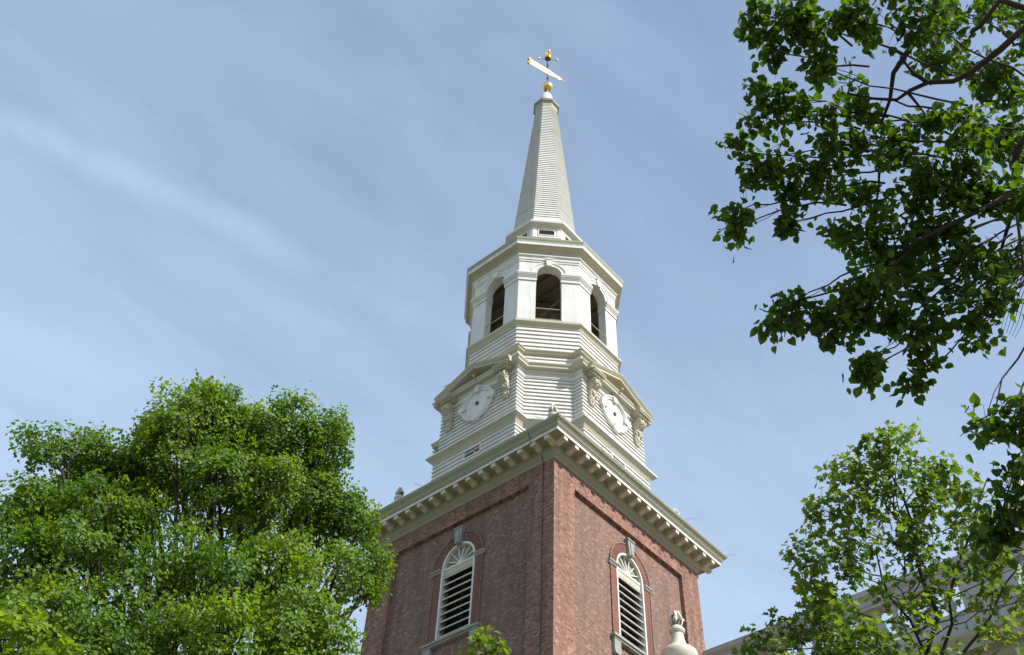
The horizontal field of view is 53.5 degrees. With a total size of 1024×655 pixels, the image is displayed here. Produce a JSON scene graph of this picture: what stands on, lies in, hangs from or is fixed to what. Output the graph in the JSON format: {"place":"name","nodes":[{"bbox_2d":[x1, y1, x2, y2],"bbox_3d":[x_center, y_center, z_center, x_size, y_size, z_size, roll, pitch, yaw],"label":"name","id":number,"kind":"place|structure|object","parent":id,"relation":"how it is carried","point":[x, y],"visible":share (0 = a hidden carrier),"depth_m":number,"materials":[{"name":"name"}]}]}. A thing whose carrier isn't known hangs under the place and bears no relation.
{"place":"outdoors","nodes":[
{"label":"outdoors","id":0,"kind":"place"},
{"bbox_2d":[458,625,511,654],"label":"tree","id":1,"kind":"object","parent":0,"point":[483,639],"visible":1,"depth_m":10.41,"materials":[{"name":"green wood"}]},
{"bbox_2d":[0,0,1023,654],"label":"sky","id":2,"kind":"structure","parent":0,"point":[259,195],"materials":[{"name":"blue"}]},
{"bbox_2d":[1007,468,1023,530],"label":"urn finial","id":3,"kind":"object","parent":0,"point":[1022,498],"visible":0.07,"depth_m":33.44,"materials":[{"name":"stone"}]},
{"bbox_3d":[4.997,17.406,25.323,3.600,17.645,5.400,-31,-56,27],"label":"church annex","id":4,"kind":"object","parent":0,"visible":0},
{"bbox_2d":[661,610,697,654],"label":"urn finial","id":5,"kind":"object","parent":4,"relation":"on","point":[678,645],"visible":1,"depth_m":32.85,"materials":[{"name":"stone"}]},
{"label":"ground","id":6,"kind":"structure","parent":0,"visible":0},
{"bbox_2d":[0,369,398,654],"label":"linden tree","id":7,"kind":"object","parent":6,"relation":"on","point":[243,469],"visible":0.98,"depth_m":23.83,"materials":[{"name":"green plant"}]},
{"bbox_2d":[358,88,734,654],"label":"church tower","id":8,"kind":"structure","parent":6,"relation":"on","point":[521,522],"depth_m":38.25,"materials":[{"name":"red brick"}]},
{"bbox_2d":[394,487,403,500],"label":"urn finial","id":9,"kind":"object","parent":8,"relation":"on","point":[399,493],"visible":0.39,"depth_m":42.09,"materials":[{"name":"stone"}]},
{"bbox_2d":[420,525,485,654],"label":"louvred window","id":10,"kind":"structure","parent":8,"relation":"in","point":[460,561],"depth_m":35.70,"materials":[{"name":"white paint"}]},
{"bbox_2d":[527,49,562,91],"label":"weathervane","id":11,"kind":"object","parent":8,"relation":"on","point":[548,85],"visible":0.99,"depth_m":69.71,"materials":[{"name":"gold metal"}]},
{"bbox_2d":[547,404,557,416],"bbox_3d":[1.517,3.696,37.949,0.908,2.147,0.908,-31,-56,27],"label":"urn finial","id":12,"kind":"object","parent":8,"relation":"on","point":[552,410],"visible":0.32,"depth_m":38.44,"materials":[{"name":"stone"}]},
{"bbox_2d":[608,537,654,654],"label":"louvred window","id":13,"kind":"structure","parent":8,"relation":"in","point":[628,574],"depth_m":35.88,"materials":[{"name":"white paint"}]},
{"bbox_2d":[703,530,1023,654],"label":"church nave","id":14,"kind":"structure","parent":6,"relation":"on","point":[962,633],"depth_m":32.68,"materials":[{"name":"white brick"}]},
{"label":"path","id":15,"kind":"structure","parent":0,"visible":0},
{"bbox_2d":[0,599,83,654],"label":"young tree","id":16,"kind":"object","parent":15,"relation":"on","point":[22,625],"visible":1,"depth_m":13.11,"materials":[{"name":"green plant"}]},
{"bbox_2d":[708,0,1023,578],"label":"overhanging linden","id":17,"kind":"object","parent":15,"relation":"on","point":[803,24],"visible":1,"depth_m":7.71,"materials":[{"name":"green plant"}]},
{"bbox_2d":[730,417,1023,654],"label":"maple tree","id":18,"kind":"object","parent":15,"relation":"on","point":[828,601],"visible":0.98,"depth_m":11.21,"materials":[{"name":"green plant"}]}
]}

